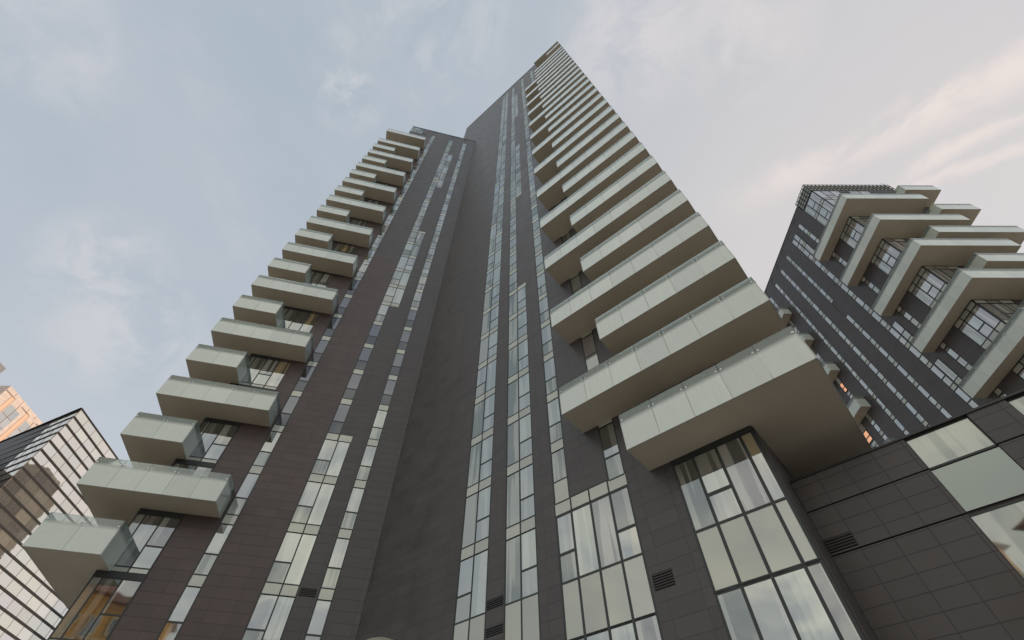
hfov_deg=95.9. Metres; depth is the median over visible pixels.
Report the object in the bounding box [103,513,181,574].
window
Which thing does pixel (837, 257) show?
window
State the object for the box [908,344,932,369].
window
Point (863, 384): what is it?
window
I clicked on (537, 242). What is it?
window
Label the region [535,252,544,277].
window
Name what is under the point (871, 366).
window
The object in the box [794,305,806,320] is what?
window
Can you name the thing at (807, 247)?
window
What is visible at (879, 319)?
window
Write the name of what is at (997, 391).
window
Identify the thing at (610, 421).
window
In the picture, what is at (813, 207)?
window
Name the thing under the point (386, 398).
window
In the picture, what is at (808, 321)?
window
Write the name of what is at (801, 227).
window
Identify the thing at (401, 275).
window
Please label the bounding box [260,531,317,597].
window
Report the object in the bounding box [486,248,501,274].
window
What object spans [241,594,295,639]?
window
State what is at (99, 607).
window
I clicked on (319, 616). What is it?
window
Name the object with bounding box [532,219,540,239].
window
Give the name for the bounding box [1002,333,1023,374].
window
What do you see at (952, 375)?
window
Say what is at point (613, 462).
window
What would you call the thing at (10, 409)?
window
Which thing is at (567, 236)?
window
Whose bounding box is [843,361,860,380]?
window
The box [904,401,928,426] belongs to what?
window
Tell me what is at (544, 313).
window
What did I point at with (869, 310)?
window
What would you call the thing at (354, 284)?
window
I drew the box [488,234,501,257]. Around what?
window
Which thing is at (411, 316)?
window
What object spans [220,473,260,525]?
window
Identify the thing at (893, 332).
window
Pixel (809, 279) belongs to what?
window
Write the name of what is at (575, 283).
window
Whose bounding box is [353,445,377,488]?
window
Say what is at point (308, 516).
window
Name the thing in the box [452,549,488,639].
window
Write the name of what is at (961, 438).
window
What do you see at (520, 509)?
window
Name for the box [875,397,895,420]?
window
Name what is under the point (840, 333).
window
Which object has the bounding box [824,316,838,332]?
window
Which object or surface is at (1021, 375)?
window
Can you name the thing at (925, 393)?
window
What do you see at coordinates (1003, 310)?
window
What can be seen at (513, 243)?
window
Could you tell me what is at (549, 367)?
window
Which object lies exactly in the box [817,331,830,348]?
window
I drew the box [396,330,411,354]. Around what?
window
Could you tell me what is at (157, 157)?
sky
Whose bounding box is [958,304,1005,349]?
window
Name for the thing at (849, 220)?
window
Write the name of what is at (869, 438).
window
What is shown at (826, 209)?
window
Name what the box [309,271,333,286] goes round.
window
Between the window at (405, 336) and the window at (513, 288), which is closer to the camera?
the window at (513, 288)
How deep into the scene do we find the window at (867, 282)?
58.67 m
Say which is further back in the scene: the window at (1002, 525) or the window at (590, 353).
the window at (590, 353)
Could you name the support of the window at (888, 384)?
in the apartment tower at (899, 308)
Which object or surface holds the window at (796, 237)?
in the apartment tower at (899, 308)
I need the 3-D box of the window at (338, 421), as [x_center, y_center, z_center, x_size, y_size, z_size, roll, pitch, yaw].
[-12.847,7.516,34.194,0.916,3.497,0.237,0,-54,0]
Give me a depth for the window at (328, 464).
31.37 m
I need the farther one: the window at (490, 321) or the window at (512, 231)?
the window at (512, 231)
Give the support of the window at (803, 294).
in the apartment tower at (899, 308)
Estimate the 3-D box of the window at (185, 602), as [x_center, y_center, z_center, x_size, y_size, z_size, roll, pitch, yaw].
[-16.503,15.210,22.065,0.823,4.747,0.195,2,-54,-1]
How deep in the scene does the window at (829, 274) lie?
65.60 m
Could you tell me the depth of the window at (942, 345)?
49.05 m
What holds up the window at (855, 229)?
in the apartment tower at (899, 308)
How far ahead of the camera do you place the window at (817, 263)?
68.36 m
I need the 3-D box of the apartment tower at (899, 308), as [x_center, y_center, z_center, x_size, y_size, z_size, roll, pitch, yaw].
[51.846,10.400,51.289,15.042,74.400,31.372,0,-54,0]
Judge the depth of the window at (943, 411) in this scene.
48.75 m
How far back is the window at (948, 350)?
47.35 m
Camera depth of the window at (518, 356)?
30.57 m
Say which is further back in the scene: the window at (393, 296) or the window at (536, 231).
the window at (393, 296)
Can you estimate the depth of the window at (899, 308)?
54.58 m
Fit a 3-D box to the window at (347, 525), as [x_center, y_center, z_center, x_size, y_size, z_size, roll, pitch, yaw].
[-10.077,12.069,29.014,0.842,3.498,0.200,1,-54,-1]
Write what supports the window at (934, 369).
in the apartment tower at (899, 308)
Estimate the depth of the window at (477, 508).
23.29 m
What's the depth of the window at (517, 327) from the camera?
33.35 m
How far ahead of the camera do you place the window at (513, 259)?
41.94 m
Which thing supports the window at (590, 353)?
in the apartment tower at (530, 355)
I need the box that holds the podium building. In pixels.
[790,389,1023,639]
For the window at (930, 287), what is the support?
in the apartment tower at (899, 308)
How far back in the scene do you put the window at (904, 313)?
53.05 m
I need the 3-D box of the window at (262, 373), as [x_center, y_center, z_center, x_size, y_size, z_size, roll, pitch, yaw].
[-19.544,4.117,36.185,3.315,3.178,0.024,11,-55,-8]
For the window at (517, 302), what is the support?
in the apartment tower at (530, 355)
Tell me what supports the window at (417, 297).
in the apartment tower at (530, 355)
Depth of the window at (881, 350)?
56.14 m
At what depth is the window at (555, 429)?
24.07 m
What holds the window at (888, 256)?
in the apartment tower at (899, 308)
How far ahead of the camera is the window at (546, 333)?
29.65 m
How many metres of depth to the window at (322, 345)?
39.18 m
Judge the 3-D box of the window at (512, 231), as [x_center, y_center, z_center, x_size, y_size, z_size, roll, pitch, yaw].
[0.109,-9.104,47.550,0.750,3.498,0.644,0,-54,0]
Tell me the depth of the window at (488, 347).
34.45 m
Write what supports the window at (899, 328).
in the apartment tower at (899, 308)
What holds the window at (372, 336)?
in the apartment tower at (530, 355)
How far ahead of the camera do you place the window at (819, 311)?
68.78 m
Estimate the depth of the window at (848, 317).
61.73 m
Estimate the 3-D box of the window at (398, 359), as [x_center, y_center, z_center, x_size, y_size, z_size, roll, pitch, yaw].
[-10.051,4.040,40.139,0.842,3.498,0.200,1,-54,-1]
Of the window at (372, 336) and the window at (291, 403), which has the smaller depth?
the window at (291, 403)
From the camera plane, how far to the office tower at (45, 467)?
157.16 m
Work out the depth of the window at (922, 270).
52.29 m
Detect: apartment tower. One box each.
[22,41,877,639]
[764,183,1023,447]
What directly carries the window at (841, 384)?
in the apartment tower at (899, 308)
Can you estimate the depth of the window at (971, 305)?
46.72 m
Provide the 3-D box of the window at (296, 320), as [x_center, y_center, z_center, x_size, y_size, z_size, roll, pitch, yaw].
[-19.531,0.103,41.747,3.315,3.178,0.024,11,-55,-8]
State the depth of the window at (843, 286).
62.84 m
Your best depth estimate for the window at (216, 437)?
30.65 m
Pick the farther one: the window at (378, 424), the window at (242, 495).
the window at (378, 424)
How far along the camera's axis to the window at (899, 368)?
53.44 m
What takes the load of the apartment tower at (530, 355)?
on the ground
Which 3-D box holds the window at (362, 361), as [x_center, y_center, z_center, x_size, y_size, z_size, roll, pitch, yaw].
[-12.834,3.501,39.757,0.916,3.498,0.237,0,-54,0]
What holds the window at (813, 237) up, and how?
in the apartment tower at (899, 308)
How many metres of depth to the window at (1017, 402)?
13.94 m
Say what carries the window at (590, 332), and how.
in the apartment tower at (530, 355)
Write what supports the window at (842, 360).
in the apartment tower at (899, 308)
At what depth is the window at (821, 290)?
67.25 m
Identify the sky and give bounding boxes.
[0,0,1023,467]
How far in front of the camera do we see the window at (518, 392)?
27.79 m
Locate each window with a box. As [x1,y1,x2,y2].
[0,405,31,438]
[47,576,143,639]
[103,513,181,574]
[151,463,213,513]
[156,586,201,639]
[185,523,234,587]
[187,421,239,463]
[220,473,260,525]
[240,356,291,389]
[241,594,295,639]
[247,431,281,474]
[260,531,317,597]
[270,395,300,432]
[279,308,319,332]
[286,481,335,535]
[290,365,315,397]
[303,599,332,639]
[306,339,329,366]
[307,439,350,484]
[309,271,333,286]
[317,538,350,601]
[321,317,341,340]
[324,403,350,440]
[331,70,562,292]
[333,297,351,318]
[336,487,364,539]
[339,373,362,405]
[344,279,360,298]
[352,347,372,374]
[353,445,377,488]
[363,324,381,348]
[366,410,387,446]
[372,304,389,325]
[377,379,396,410]
[381,286,404,306]
[387,353,404,380]
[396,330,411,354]
[403,310,417,331]
[409,292,422,310]
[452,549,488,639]
[459,485,491,561]
[465,434,493,497]
[470,392,495,446]
[474,358,496,404]
[477,330,497,370]
[480,305,498,340]
[482,284,499,315]
[484,265,500,293]
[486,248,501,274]
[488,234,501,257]
[503,528,540,639]
[505,463,535,541]
[506,413,533,476]
[507,338,529,384]
[507,371,530,425]
[508,271,517,297]
[508,286,526,321]
[508,310,527,350]
[509,223,516,241]
[509,236,516,257]
[509,252,516,275]
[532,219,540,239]
[533,234,542,256]
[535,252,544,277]
[536,272,547,300]
[538,295,550,329]
[540,323,553,362]
[543,356,558,403]
[546,397,564,453]
[550,447,569,504]
[555,485,657,639]
[561,232,570,243]
[569,274,582,294]
[579,613,663,639]
[580,330,592,338]
[581,332,599,370]
[597,418,612,428]
[598,421,624,480]
[672,430,821,593]
[714,560,865,639]
[770,191,1018,447]
[793,233,805,247]
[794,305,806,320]
[798,223,810,235]
[801,290,812,305]
[804,191,823,219]
[804,243,814,255]
[806,318,818,333]
[807,276,819,290]
[809,233,819,243]
[812,302,825,318]
[814,259,827,273]
[816,199,833,226]
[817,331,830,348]
[819,287,833,303]
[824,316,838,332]
[826,270,841,286]
[830,345,844,363]
[835,254,846,266]
[837,329,853,348]
[839,217,851,239]
[839,382,847,392]
[840,282,856,300]
[842,219,863,248]
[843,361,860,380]
[846,314,862,332]
[852,345,869,365]
[855,296,872,314]
[858,379,876,399]
[861,329,879,349]
[863,430,872,443]
[864,278,880,294]
[868,362,887,383]
[870,239,884,263]
[871,310,890,330]
[873,241,901,275]
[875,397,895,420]
[878,346,898,367]
[885,381,906,404]
[888,327,910,348]
[891,320,913,343]
[893,418,909,434]
[896,305,901,312]
[896,364,918,387]
[897,266,925,292]
[900,308,921,328]
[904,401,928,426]
[905,416,998,469]
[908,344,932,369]
[911,269,947,308]
[916,384,941,410]
[930,364,957,391]
[934,358,962,385]
[939,341,946,349]
[939,406,952,418]
[943,345,972,371]
[953,300,976,329]
[954,386,979,408]
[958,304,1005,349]
[969,497,1023,579]
[992,386,1002,396]
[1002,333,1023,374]
[1006,394,1023,415]
[1017,369,1023,380]
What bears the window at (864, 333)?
in the apartment tower at (899, 308)
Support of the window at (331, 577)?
in the apartment tower at (530, 355)
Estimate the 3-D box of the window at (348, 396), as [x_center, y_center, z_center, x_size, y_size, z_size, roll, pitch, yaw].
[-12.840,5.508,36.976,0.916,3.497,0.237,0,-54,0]
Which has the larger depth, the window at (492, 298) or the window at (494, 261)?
the window at (494, 261)
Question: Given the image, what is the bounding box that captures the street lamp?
[367,637,391,639]
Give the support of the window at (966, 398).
in the apartment tower at (899, 308)
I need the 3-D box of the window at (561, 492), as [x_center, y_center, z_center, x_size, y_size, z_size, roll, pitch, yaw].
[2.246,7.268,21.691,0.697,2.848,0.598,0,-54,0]
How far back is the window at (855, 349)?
60.49 m
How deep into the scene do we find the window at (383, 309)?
45.24 m
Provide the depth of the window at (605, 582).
17.28 m
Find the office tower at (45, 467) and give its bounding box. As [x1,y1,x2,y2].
[0,408,123,639]
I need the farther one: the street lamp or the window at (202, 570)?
the window at (202, 570)
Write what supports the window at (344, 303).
in the apartment tower at (530, 355)
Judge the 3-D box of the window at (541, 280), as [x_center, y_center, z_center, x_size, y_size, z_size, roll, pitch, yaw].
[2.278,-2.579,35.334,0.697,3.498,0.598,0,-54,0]
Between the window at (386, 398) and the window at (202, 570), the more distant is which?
the window at (386, 398)
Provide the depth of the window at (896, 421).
54.25 m
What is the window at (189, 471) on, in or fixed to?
in the apartment tower at (530, 355)
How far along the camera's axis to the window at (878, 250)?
57.88 m
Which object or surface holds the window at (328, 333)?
in the apartment tower at (530, 355)
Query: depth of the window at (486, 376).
31.67 m
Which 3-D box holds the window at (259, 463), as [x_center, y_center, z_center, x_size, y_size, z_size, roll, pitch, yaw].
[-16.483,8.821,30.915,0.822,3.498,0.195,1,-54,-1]
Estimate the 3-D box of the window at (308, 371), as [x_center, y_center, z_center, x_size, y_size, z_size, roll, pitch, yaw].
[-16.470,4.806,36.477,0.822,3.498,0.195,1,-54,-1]
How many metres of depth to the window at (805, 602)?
12.86 m

